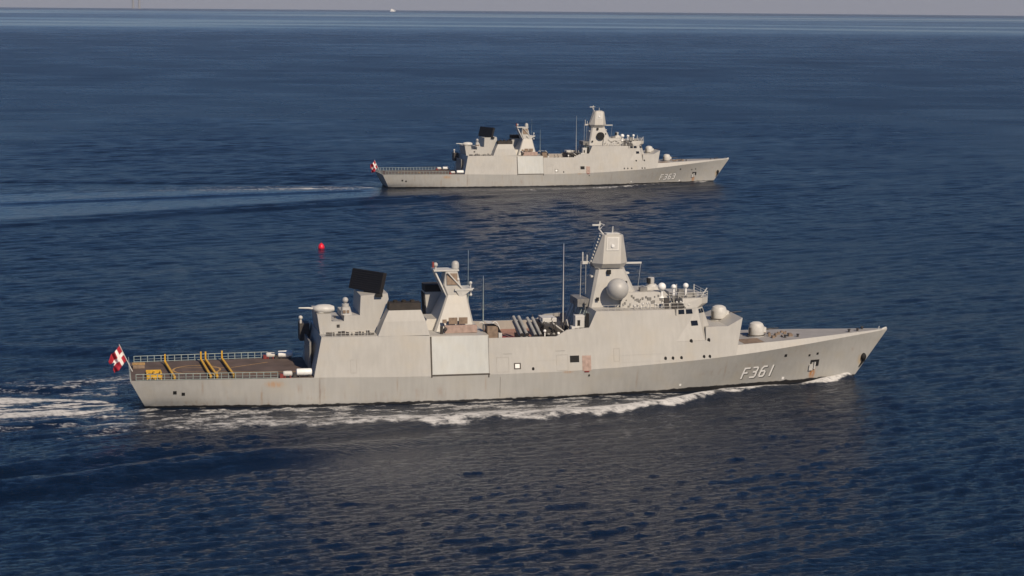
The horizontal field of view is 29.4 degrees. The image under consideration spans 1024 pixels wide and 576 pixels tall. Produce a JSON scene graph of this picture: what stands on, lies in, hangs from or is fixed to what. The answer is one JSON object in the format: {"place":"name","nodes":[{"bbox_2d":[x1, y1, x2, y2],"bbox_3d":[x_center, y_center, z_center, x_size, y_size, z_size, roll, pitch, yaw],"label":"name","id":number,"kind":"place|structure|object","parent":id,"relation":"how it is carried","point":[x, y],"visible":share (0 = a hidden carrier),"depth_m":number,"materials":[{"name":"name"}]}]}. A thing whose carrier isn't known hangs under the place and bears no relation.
{"place":"outdoors","nodes":[
{"label":"outdoors","id":0,"kind":"place"},
{"bbox_2d":[0,7,1023,575],"bbox_3d":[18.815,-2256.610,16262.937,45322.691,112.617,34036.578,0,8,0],"label":"sea","id":1,"kind":"structure","parent":0,"point":[180,183],"depth_m":502.96,"materials":[{"name":"blue liquid"}]},
{"bbox_2d":[119,222,886,407],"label":"warship","id":2,"kind":"object","parent":1,"relation":"on","point":[611,330],"visible":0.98,"depth_m":341.62,"materials":[{"name":"paint"}]},
{"bbox_2d":[108,346,126,372],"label":"ensign","id":3,"kind":"object","parent":2,"relation":"attached to","point":[118,358],"visible":1,"depth_m":334.00,"materials":[{"name":"red fabric"}]},
{"bbox_2d":[132,362,144,368],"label":"stern crate","id":4,"kind":"object","parent":2,"relation":"on","point":[138,365],"visible":1,"depth_m":337.74,"materials":[{"name":"beige wood"}]},
{"bbox_2d":[146,369,161,379],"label":"deck frame","id":5,"kind":"object","parent":2,"relation":"on","point":[154,371],"visible":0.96,"depth_m":331.72,"materials":[{"name":"yellow paint"}]},
{"bbox_2d":[164,354,175,378],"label":"deck beam","id":6,"kind":"structure","parent":2,"relation":"attached to","point":[170,370],"depth_m":336.15,"materials":[{"name":"yellow metal"}]},
{"bbox_2d":[200,351,211,378],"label":"deck beam","id":7,"kind":"structure","parent":2,"relation":"attached to","point":[204,366],"depth_m":338.68,"materials":[{"name":"yellow metal"}]},
{"bbox_2d":[205,351,217,378],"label":"deck beam","id":8,"kind":"structure","parent":2,"relation":"attached to","point":[210,366],"depth_m":336.57,"materials":[{"name":"yellow metal"}]},
{"bbox_2d":[221,351,234,377],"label":"deck beam","id":9,"kind":"structure","parent":2,"relation":"attached to","point":[227,366],"depth_m":338.52,"materials":[{"name":"yellow metal"}]},
{"bbox_2d":[304,334,310,367],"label":"hangar door","id":10,"kind":"structure","parent":2,"relation":"in","point":[307,343],"depth_m":340.00,"materials":[{"name":"metal"}]},
{"bbox_2d":[432,335,488,374],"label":"boat door","id":11,"kind":"structure","parent":2,"relation":"in","point":[450,354],"depth_m":336.65,"materials":[{"name":"paint"}]},
{"bbox_2d":[375,105,728,187],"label":"warship","id":12,"kind":"object","parent":1,"relation":"on","point":[599,156],"visible":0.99,"depth_m":737.31,"materials":[{"name":"paint"}]},
{"bbox_2d":[370,161,377,171],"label":"ensign","id":13,"kind":"object","parent":12,"relation":"attached to","point":[373,167],"visible":1,"depth_m":727.28,"materials":[{"name":"red fabric"}]},
{"bbox_2d":[456,157,461,170],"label":"hangar door","id":14,"kind":"structure","parent":12,"relation":"in","point":[458,161],"depth_m":735.32,"materials":[{"name":"metal"}]},
{"bbox_2d":[518,156,543,173],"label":"boat door","id":15,"kind":"structure","parent":12,"relation":"in","point":[526,164],"depth_m":732.09,"materials":[{"name":"paint"}]},
{"bbox_2d":[0,0,1023,15],"label":"sky","id":16,"kind":"structure","parent":0,"point":[885,7],"materials":[{"name":"grey"}]}
]}

